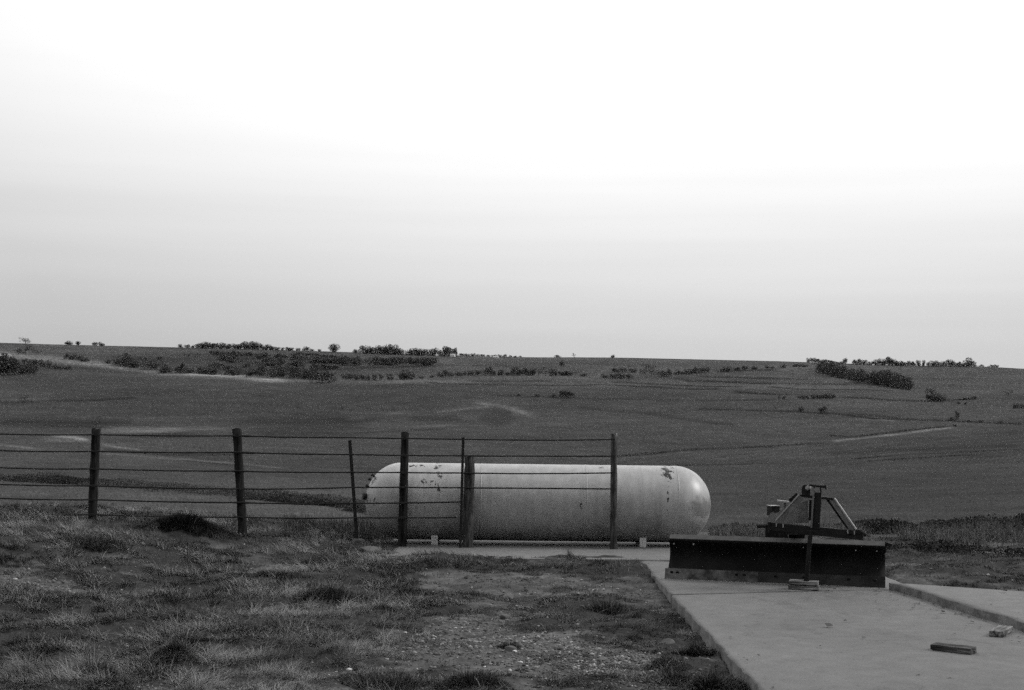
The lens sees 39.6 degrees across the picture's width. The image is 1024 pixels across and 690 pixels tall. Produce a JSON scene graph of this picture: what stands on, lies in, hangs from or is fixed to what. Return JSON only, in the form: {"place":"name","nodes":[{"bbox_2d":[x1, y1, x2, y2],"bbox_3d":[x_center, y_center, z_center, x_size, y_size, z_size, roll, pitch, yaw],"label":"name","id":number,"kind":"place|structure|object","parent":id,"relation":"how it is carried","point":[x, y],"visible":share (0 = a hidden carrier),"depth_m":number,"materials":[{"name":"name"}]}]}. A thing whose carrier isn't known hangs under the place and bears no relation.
{"place":"outdoors","nodes":[
{"label":"outdoors","id":0,"kind":"place"},
{"bbox_2d":[278,509,387,544],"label":"tall grass","id":1,"kind":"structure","parent":0,"point":[366,530],"depth_m":20.06,"materials":[{"name":"plant"}]},
{"bbox_2d":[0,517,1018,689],"bbox_3d":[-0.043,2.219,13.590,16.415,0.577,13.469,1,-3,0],"label":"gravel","id":2,"kind":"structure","parent":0,"point":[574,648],"depth_m":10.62,"materials":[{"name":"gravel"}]},
{"bbox_2d":[0,343,1023,689],"bbox_3d":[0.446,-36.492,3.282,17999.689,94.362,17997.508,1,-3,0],"label":"ground","id":3,"kind":"structure","parent":0,"point":[938,481],"depth_m":405.94,"materials":[{"name":"plant"}]},
{"bbox_2d":[0,361,6,374],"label":"tree","id":4,"kind":"object","parent":3,"relation":"on","point":[1,365],"visible":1,"depth_m":876.35,"materials":[{"name":"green plant"}]},
{"bbox_2d":[0,352,17,374],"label":"tree","id":5,"kind":"object","parent":3,"relation":"on","point":[7,360],"visible":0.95,"depth_m":881.11,"materials":[{"name":"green plant"}]},
{"bbox_2d":[3,356,20,374],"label":"tree","id":6,"kind":"object","parent":3,"relation":"on","point":[16,363],"visible":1,"depth_m":883.63,"materials":[{"name":"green plant"}]},
{"bbox_2d":[17,364,26,373],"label":"tree","id":7,"kind":"object","parent":3,"relation":"on","point":[23,367],"visible":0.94,"depth_m":897.47,"materials":[{"name":"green plant"}]},
{"bbox_2d":[16,343,34,353],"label":"tree","id":8,"kind":"object","parent":3,"relation":"on","point":[19,349],"visible":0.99,"depth_m":1308.68,"materials":[{"name":"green plant"}]},
{"bbox_2d":[22,361,32,373],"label":"tree","id":9,"kind":"object","parent":3,"relation":"on","point":[28,368],"visible":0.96,"depth_m":903.24,"materials":[{"name":"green plant"}]},
{"bbox_2d":[38,530,140,552],"bbox_3d":[-4.739,2.177,15.882,1.227,0.232,1.012,1,-3,0],"label":"grass tussock","id":10,"kind":"object","parent":3,"relation":"on","point":[90,538],"depth_m":15.81,"materials":[{"name":"plant"}]},
{"bbox_2d":[65,646,125,678],"bbox_3d":[-2.725,2.080,9.320,0.451,0.212,0.447,3,-4,-39],"label":"grass tussock","id":11,"kind":"object","parent":3,"relation":"on","point":[99,666],"depth_m":9.31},
{"bbox_2d":[118,354,126,366],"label":"bush","id":12,"kind":"object","parent":3,"relation":"on","point":[123,359],"visible":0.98,"depth_m":1145.66,"materials":[{"name":"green plant"}]},
{"bbox_2d":[121,352,131,365],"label":"bush","id":13,"kind":"object","parent":3,"relation":"on","point":[126,356],"visible":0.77,"depth_m":1150.11,"materials":[{"name":"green plant"}]},
{"bbox_2d":[139,357,155,369],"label":"tree","id":14,"kind":"object","parent":3,"relation":"on","point":[148,364],"visible":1,"depth_m":1110.03,"materials":[{"name":"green plant"}]},
{"bbox_2d":[158,367,172,372],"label":"tree","id":15,"kind":"object","parent":3,"relation":"on","point":[166,370],"visible":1,"depth_m":1071.74,"materials":[{"name":"black plant"}]},
{"bbox_2d":[140,631,202,661],"bbox_3d":[-2.330,2.092,9.897,0.567,0.221,0.481,1,-3,0],"label":"grass tussock","id":16,"kind":"object","parent":3,"relation":"on","point":[182,645],"depth_m":9.82,"materials":[{"name":"plant"}]},
{"bbox_2d":[176,363,187,373],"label":"tree","id":17,"kind":"object","parent":3,"relation":"on","point":[181,369],"visible":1,"depth_m":1064.08,"materials":[{"name":"black plant"}]},
{"bbox_2d":[0,471,366,514],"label":"brush","id":18,"kind":"object","parent":3,"relation":"on","point":[281,496],"visible":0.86,"depth_m":128.97,"materials":[{"name":"plant"}]},
{"bbox_2d":[134,510,238,539],"bbox_3d":[-4.043,2.207,17.658,1.364,0.419,1.121,1,-3,0],"label":"grass tussock","id":19,"kind":"object","parent":3,"relation":"on","point":[172,518],"depth_m":17.49,"materials":[{"name":"plant"}]},
{"bbox_2d":[203,367,218,374],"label":"tree","id":20,"kind":"object","parent":3,"relation":"on","point":[210,372],"visible":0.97,"depth_m":994.29,"materials":[{"name":"black plant"}]},
{"bbox_2d":[215,353,233,360],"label":"tree","id":21,"kind":"object","parent":3,"relation":"on","point":[224,357],"visible":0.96,"depth_m":1375.77,"materials":[{"name":"black plant"}]},
{"bbox_2d":[228,369,238,375],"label":"tree","id":22,"kind":"object","parent":3,"relation":"on","point":[230,371],"visible":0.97,"depth_m":977.91,"materials":[{"name":"black plant"}]},
{"bbox_2d":[230,350,240,358],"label":"tree","id":23,"kind":"object","parent":3,"relation":"on","point":[237,355],"visible":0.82,"depth_m":1402.19,"materials":[{"name":"black plant"}]},
{"bbox_2d":[239,367,253,376],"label":"tree","id":24,"kind":"object","parent":3,"relation":"on","point":[244,372],"visible":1,"depth_m":957.13,"materials":[{"name":"black plant"}]},
{"bbox_2d":[244,341,256,348],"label":"tree","id":25,"kind":"object","parent":3,"relation":"on","point":[251,344],"visible":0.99,"depth_m":1583.77,"materials":[{"name":"black plant"}]},
{"bbox_2d":[247,368,260,375],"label":"tree","id":26,"kind":"object","parent":3,"relation":"on","point":[253,373],"visible":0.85,"depth_m":977.76,"materials":[{"name":"black plant"}]},
{"bbox_2d":[255,363,267,375],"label":"tree","id":27,"kind":"object","parent":3,"relation":"on","point":[262,367],"visible":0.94,"depth_m":975.72,"materials":[{"name":"black plant"}]},
{"bbox_2d":[254,352,270,358],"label":"tree","id":28,"kind":"object","parent":3,"relation":"on","point":[262,354],"visible":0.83,"depth_m":1411.24,"materials":[{"name":"black plant"}]},
{"bbox_2d":[254,569,294,580],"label":"grass tussock","id":29,"kind":"object","parent":3,"relation":"on","point":[265,573],"depth_m":14.68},
{"bbox_2d":[272,353,288,357],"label":"tree","id":30,"kind":"object","parent":3,"relation":"on","point":[280,355],"visible":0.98,"depth_m":1430.88,"materials":[{"name":"black plant"}]},
{"bbox_2d":[276,367,287,376],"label":"tree","id":31,"kind":"object","parent":3,"relation":"on","point":[283,370],"visible":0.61,"depth_m":967.48,"materials":[{"name":"black plant"}]},
{"bbox_2d":[287,366,301,377],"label":"tree","id":32,"kind":"object","parent":3,"relation":"on","point":[296,372],"visible":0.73,"depth_m":967.42,"materials":[{"name":"black plant"}]},
{"bbox_2d":[285,360,306,366],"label":"tree","id":33,"kind":"object","parent":3,"relation":"on","point":[298,362],"visible":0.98,"depth_m":1299.03,"materials":[{"name":"black plant"}]},
{"bbox_2d":[289,353,306,359],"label":"tree","id":34,"kind":"object","parent":3,"relation":"on","point":[292,357],"visible":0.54,"depth_m":1409.80,"materials":[{"name":"black plant"}]},
{"bbox_2d":[300,370,313,378],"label":"tree","id":35,"kind":"object","parent":3,"relation":"on","point":[306,375],"visible":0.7,"depth_m":945.74,"materials":[{"name":"black plant"}]},
{"bbox_2d":[0,428,617,548],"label":"cable fence","id":36,"kind":"object","parent":3,"relation":"on","point":[467,473],"visible":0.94,"depth_m":18.31,"materials":[{"name":"weathered wood"},{"name":"steel"}]},
{"bbox_2d":[305,368,319,378],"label":"tree","id":37,"kind":"object","parent":3,"relation":"on","point":[313,370],"visible":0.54,"depth_m":948.27,"materials":[{"name":"black plant"}]},
{"bbox_2d":[309,363,318,369],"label":"tree","id":38,"kind":"object","parent":3,"relation":"on","point":[314,365],"visible":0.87,"depth_m":1212.90,"materials":[{"name":"black plant"}]},
{"bbox_2d":[309,358,322,362],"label":"tree","id":39,"kind":"object","parent":3,"relation":"on","point":[315,360],"visible":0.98,"depth_m":1370.03,"materials":[{"name":"black plant"}]},
{"bbox_2d":[308,371,336,382],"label":"tree","id":40,"kind":"object","parent":3,"relation":"on","point":[321,375],"visible":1,"depth_m":894.43,"materials":[{"name":"black plant"}]},
{"bbox_2d":[320,363,331,368],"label":"tree","id":41,"kind":"object","parent":3,"relation":"on","point":[323,365],"visible":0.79,"depth_m":1245.65,"materials":[{"name":"black plant"}]},
{"bbox_2d":[288,581,366,605],"bbox_3d":[-1.707,2.286,13.143,0.780,0.218,0.650,1,-3,0],"label":"grass tussock","id":42,"kind":"object","parent":3,"relation":"on","point":[333,591],"depth_m":13.10,"materials":[{"name":"plant"}]},
{"bbox_2d":[325,357,341,362],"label":"tree","id":43,"kind":"object","parent":3,"relation":"on","point":[332,360],"visible":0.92,"depth_m":1374.71,"materials":[{"name":"black plant"}]},
{"bbox_2d":[329,344,340,351],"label":"tree","id":44,"kind":"object","parent":3,"relation":"on","point":[333,348],"visible":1,"depth_m":1576.28,"materials":[{"name":"black plant"}]},
{"bbox_2d":[338,357,349,365],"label":"tree","id":45,"kind":"object","parent":3,"relation":"on","point":[344,362],"visible":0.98,"depth_m":1350.43,"materials":[{"name":"black plant"}]},
{"bbox_2d":[349,359,361,364],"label":"tree","id":46,"kind":"object","parent":3,"relation":"on","point":[354,362],"visible":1,"depth_m":1353.47,"materials":[{"name":"black plant"}]},
{"bbox_2d":[351,538,364,542],"bbox_3d":[-1.992,2.548,18.370,0.202,0.114,0.218,0,-3,15],"label":"rubble slab","id":47,"kind":"object","parent":3,"relation":"on","point":[357,540],"depth_m":18.29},
{"bbox_2d":[358,345,368,353],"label":"tree","id":48,"kind":"object","parent":3,"relation":"on","point":[362,348],"visible":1,"depth_m":1566.36,"materials":[{"name":"black plant"}]},
{"bbox_2d":[359,546,381,552],"bbox_3d":[-1.774,2.560,17.680,0.280,0.114,0.233,-1,-4,26],"label":"rubble slab","id":49,"kind":"object","parent":3,"relation":"on","point":[374,548],"depth_m":17.61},
{"bbox_2d":[375,345,384,353],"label":"tree","id":50,"kind":"object","parent":3,"relation":"on","point":[380,348],"visible":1,"depth_m":1567.17,"materials":[{"name":"black plant"}]},
{"bbox_2d":[339,669,428,689],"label":"grass tussock","id":51,"kind":"object","parent":3,"relation":"on","point":[400,679],"depth_m":9.22,"materials":[{"name":"plant"}]},
{"bbox_2d":[384,344,398,354],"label":"tree","id":52,"kind":"object","parent":3,"relation":"on","point":[391,349],"visible":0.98,"depth_m":1565.61,"materials":[{"name":"black plant"}]},
{"bbox_2d":[397,369,415,379],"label":"tree","id":53,"kind":"object","parent":3,"relation":"on","point":[406,375],"visible":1,"depth_m":996.42,"materials":[{"name":"black plant"}]},
{"bbox_2d":[418,358,430,364],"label":"tree","id":54,"kind":"object","parent":3,"relation":"on","point":[422,361],"visible":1,"depth_m":1363.80,"materials":[{"name":"black plant"}]},
{"bbox_2d":[395,555,469,566],"bbox_3d":[-0.871,2.413,15.895,0.926,0.173,0.779,1,-3,0],"label":"grass tussock","id":55,"kind":"object","parent":3,"relation":"on","point":[438,558],"depth_m":15.88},
{"bbox_2d":[443,347,454,355],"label":"tree","id":56,"kind":"object","parent":3,"relation":"on","point":[450,350],"visible":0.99,"depth_m":1566.71,"materials":[{"name":"black plant"}]},
{"bbox_2d":[423,664,511,689],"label":"grass tussock","id":57,"kind":"object","parent":3,"relation":"on","point":[455,678],"depth_m":9.04,"materials":[{"name":"plant"}]},
{"bbox_2d":[499,614,509,619],"bbox_3d":[-0.062,2.377,12.380,0.087,0.074,0.090,0,-3,14],"label":"stone","id":58,"kind":"object","parent":3,"relation":"on","point":[504,616],"visible":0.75,"depth_m":12.35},
{"bbox_2d":[0,508,1012,689],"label":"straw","id":59,"kind":"object","parent":3,"relation":"on","point":[377,627],"visible":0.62,"depth_m":11.18,"materials":[{"name":"grey plant"}]},
{"bbox_2d":[493,639,525,648],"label":"grass tussock","id":60,"kind":"object","parent":3,"relation":"on","point":[501,645],"depth_m":10.65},
{"bbox_2d":[505,645,516,651],"bbox_3d":[-0.004,2.250,10.499,0.107,0.061,0.073,-2,-4,44],"label":"stone","id":61,"kind":"object","parent":3,"relation":"on","point":[510,648],"visible":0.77,"depth_m":10.47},
{"bbox_2d":[510,367,518,374],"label":"tree","id":62,"kind":"object","parent":3,"relation":"on","point":[514,369],"visible":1,"depth_m":1166.16,"materials":[{"name":"black plant"}]},
{"bbox_2d":[23,365,1023,465],"bbox_3d":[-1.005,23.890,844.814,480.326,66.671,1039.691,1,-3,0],"label":"terrace brush","id":63,"kind":"object","parent":3,"relation":"on","point":[652,453],"visible":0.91,"depth_m":674.87,"materials":[{"name":"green plant"}]},
{"bbox_2d":[522,367,530,375],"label":"tree","id":64,"kind":"object","parent":3,"relation":"on","point":[526,372],"visible":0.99,"depth_m":1168.08,"materials":[{"name":"black plant"}]},
{"bbox_2d":[549,369,556,375],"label":"tree","id":65,"kind":"object","parent":3,"relation":"on","point":[551,373],"visible":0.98,"depth_m":1185.22,"materials":[{"name":"black plant"}]},
{"bbox_2d":[98,538,1023,689],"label":"ground weeds","id":66,"kind":"object","parent":3,"relation":"on","point":[549,659],"visible":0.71,"depth_m":11.03,"materials":[{"name":"grey plant"}]},
{"bbox_2d":[558,390,574,397],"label":"tree","id":67,"kind":"object","parent":3,"relation":"on","point":[566,393],"visible":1,"depth_m":825.45,"materials":[{"name":"black plant"}]},
{"bbox_2d":[561,556,639,566],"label":"grass tussock","id":68,"kind":"object","parent":3,"relation":"on","point":[604,561],"depth_m":16.56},
{"bbox_2d":[580,598,631,614],"bbox_3d":[0.863,2.366,13.035,0.539,0.185,0.473,1,-3,0],"label":"grass tussock","id":69,"kind":"object","parent":3,"relation":"on","point":[609,605],"depth_m":12.99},
{"bbox_2d":[615,373,625,378],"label":"bush","id":70,"kind":"object","parent":3,"relation":"on","point":[620,375],"visible":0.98,"depth_m":1147.01,"materials":[{"name":"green plant"}]},
{"bbox_2d":[639,364,650,373],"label":"tree","id":71,"kind":"object","parent":3,"relation":"on","point":[643,370],"visible":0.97,"depth_m":1182.73,"materials":[{"name":"black plant"}]},
{"bbox_2d":[661,638,674,643],"bbox_3d":[1.204,2.296,10.963,0.111,0.065,0.082,1,-3,-12],"label":"stone","id":72,"kind":"object","parent":3,"relation":"on","point":[669,641],"visible":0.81,"depth_m":10.95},
{"bbox_2d":[651,666,698,685],"bbox_3d":[1.091,2.175,9.433,0.395,0.156,0.319,0,-3,18],"label":"grass tussock","id":73,"kind":"object","parent":3,"relation":"on","point":[670,676],"depth_m":9.41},
{"bbox_2d":[675,639,716,656],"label":"grass tussock","id":74,"kind":"object","parent":3,"relation":"on","point":[695,648],"depth_m":10.44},
{"bbox_2d":[681,660,742,689],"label":"grass tussock","id":75,"kind":"object","parent":3,"relation":"on","point":[714,682],"depth_m":9.16,"materials":[{"name":"plant"}]},
{"bbox_2d":[819,362,830,374],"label":"tree","id":76,"kind":"object","parent":3,"relation":"on","point":[823,365],"visible":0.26,"depth_m":1220.17,"materials":[{"name":"black plant"}]},
{"bbox_2d":[824,361,836,375],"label":"tree","id":77,"kind":"object","parent":3,"relation":"on","point":[830,366],"visible":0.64,"depth_m":1174.63,"materials":[{"name":"black plant"}]},
{"bbox_2d":[830,365,840,376],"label":"tree","id":78,"kind":"object","parent":3,"relation":"on","point":[832,373],"visible":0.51,"depth_m":1157.90,"materials":[{"name":"black plant"}]},
{"bbox_2d":[834,366,845,377],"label":"tree","id":79,"kind":"object","parent":3,"relation":"on","point":[839,370],"visible":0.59,"depth_m":1130.23,"materials":[{"name":"black plant"}]},
{"bbox_2d":[838,370,846,378],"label":"tree","id":80,"kind":"object","parent":3,"relation":"on","point":[842,376],"visible":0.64,"depth_m":1092.49,"materials":[{"name":"black plant"}]},
{"bbox_2d":[843,369,854,379],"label":"tree","id":81,"kind":"object","parent":3,"relation":"on","point":[848,376],"visible":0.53,"depth_m":1078.51,"materials":[{"name":"black plant"}]},
{"bbox_2d":[852,371,863,382],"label":"tree","id":82,"kind":"object","parent":3,"relation":"on","point":[857,376],"visible":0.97,"depth_m":1005.72,"materials":[{"name":"black plant"}]},
{"bbox_2d":[706,503,1023,548],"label":"dry weeds","id":83,"kind":"object","parent":3,"relation":"on","point":[981,532],"visible":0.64,"depth_m":20.38,"materials":[{"name":"grey plant"}]},
{"bbox_2d":[708,513,1023,537],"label":"leafy weeds","id":84,"kind":"object","parent":3,"relation":"on","point":[874,524],"visible":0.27,"depth_m":22.03,"materials":[{"name":"grey plant"}]},
{"bbox_2d":[864,372,876,383],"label":"tree","id":85,"kind":"object","parent":3,"relation":"on","point":[869,377],"visible":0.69,"depth_m":980.52,"materials":[{"name":"black plant"}]},
{"bbox_2d":[871,370,882,384],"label":"tree","id":86,"kind":"object","parent":3,"relation":"on","point":[875,377],"visible":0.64,"depth_m":973.74,"materials":[{"name":"black plant"}]},
{"bbox_2d":[874,358,882,364],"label":"tree","id":87,"kind":"object","parent":3,"relation":"on","point":[878,361],"visible":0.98,"depth_m":1510.61,"materials":[{"name":"grey plant"}]},
{"bbox_2d":[871,371,892,384],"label":"tree","id":88,"kind":"object","parent":3,"relation":"on","point":[879,377],"visible":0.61,"depth_m":965.45,"materials":[{"name":"black plant"}]},
{"bbox_2d":[881,370,892,385],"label":"tree","id":89,"kind":"object","parent":3,"relation":"on","point":[887,373],"visible":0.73,"depth_m":952.60,"materials":[{"name":"black plant"}]},
{"bbox_2d":[883,356,893,365],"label":"tree","id":90,"kind":"object","parent":3,"relation":"on","point":[887,359],"visible":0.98,"depth_m":1502.81,"materials":[{"name":"grey plant"}]},
{"bbox_2d":[884,375,896,386],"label":"tree","id":91,"kind":"object","parent":3,"relation":"on","point":[888,379],"visible":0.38,"depth_m":945.34,"materials":[{"name":"black plant"}]},
{"bbox_2d":[889,373,902,387],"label":"tree","id":92,"kind":"object","parent":3,"relation":"on","point":[895,379],"visible":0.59,"depth_m":924.07,"materials":[{"name":"black plant"}]},
{"bbox_2d":[891,376,907,388],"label":"tree","id":93,"kind":"object","parent":3,"relation":"on","point":[898,386],"visible":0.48,"depth_m":908.72,"materials":[{"name":"black plant"}]},
{"bbox_2d":[898,375,913,389],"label":"tree","id":94,"kind":"object","parent":3,"relation":"on","point":[904,383],"visible":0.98,"depth_m":887.33,"materials":[{"name":"black plant"}]},
{"bbox_2d":[925,388,936,400],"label":"tree","id":95,"kind":"object","parent":3,"relation":"on","point":[929,396],"visible":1,"depth_m":708.33,"materials":[{"name":"black plant"}]},
{"bbox_2d":[930,393,947,400],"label":"bush","id":96,"kind":"object","parent":3,"relation":"on","point":[938,397],"visible":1,"depth_m":705.88,"materials":[{"name":"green plant"}]},
{"bbox_2d":[887,539,1023,559],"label":"weeds","id":97,"kind":"object","parent":3,"relation":"on","point":[931,545],"visible":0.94,"depth_m":18.05,"materials":[{"name":"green plant"}]},
{"bbox_2d":[962,357,975,366],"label":"tree","id":98,"kind":"object","parent":3,"relation":"on","point":[968,363],"visible":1,"depth_m":1490.42,"materials":[{"name":"grey plant"}]},
{"bbox_2d":[0,497,1023,689],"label":"grass","id":99,"kind":"structure","parent":0,"point":[44,673],"depth_m":12.33,"materials":[{"name":"plant"}]},
{"bbox_2d":[0,0,1023,368],"label":"sky","id":100,"kind":"structure","parent":0,"point":[750,180],"materials":[{"name":"white"}]},
{"bbox_2d":[376,539,669,562],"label":"pavement","id":101,"kind":"structure","parent":0,"point":[650,551],"depth_m":18.18,"materials":[{"name":"concrete"}]},
{"bbox_2d":[362,463,710,546],"bbox_3d":[0.330,2.120,18.962,4.639,1.064,1.023,1,-3,0],"label":"propane tank","id":102,"kind":"object","parent":101,"relation":"on","point":[658,503],"visible":0.91,"depth_m":18.53,"materials":[{"name":"silver metal"}]},
{"bbox_2d":[639,561,901,604],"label":"pavement","id":103,"kind":"structure","parent":0,"point":[669,588],"depth_m":14.30,"materials":[{"name":"concrete"}]},
{"bbox_2d":[665,484,891,587],"bbox_3d":[2.712,1.929,14.687,2.187,1.042,0.949,-1,-4,31],"label":"grader blade","id":104,"kind":"object","parent":103,"relation":"on","point":[785,550],"visible":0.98,"depth_m":14.60,"materials":[{"name":"metal"}]},
{"bbox_2d":[788,584,819,589],"bbox_3d":[2.895,2.401,14.100,0.301,0.043,0.136,0,-3,16],"label":"wooden block","id":105,"kind":"object","parent":103,"relation":"on","point":[800,587],"depth_m":14.04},
{"bbox_2d":[789,579,818,585],"bbox_3d":[2.891,2.353,14.094,0.287,0.044,0.126,0,-3,18],"label":"wooden block","id":106,"kind":"object","parent":105,"relation":"on","point":[802,582],"depth_m":14.04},
{"bbox_2d":[672,585,1023,689],"bbox_3d":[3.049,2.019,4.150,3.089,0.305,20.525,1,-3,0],"label":"pavement","id":107,"kind":"structure","parent":0,"point":[784,635],"depth_m":10.72,"materials":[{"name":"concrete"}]},
{"bbox_2d":[930,642,976,654],"bbox_3d":[3.183,2.187,10.253,0.304,0.048,0.120,-2,-4,40],"label":"wooden block","id":108,"kind":"object","parent":107,"relation":"on","point":[955,648],"depth_m":10.21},
{"bbox_2d":[989,625,1012,636],"bbox_3d":[3.845,2.248,11.179,0.111,0.046,0.387,-1,-4,30],"label":"wooden block","id":109,"kind":"object","parent":107,"relation":"on","point":[1001,630],"depth_m":11.06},
{"bbox_2d":[889,583,1023,631],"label":"pavement","id":110,"kind":"structure","parent":0,"point":[1005,607],"depth_m":12.85,"materials":[{"name":"concrete"}]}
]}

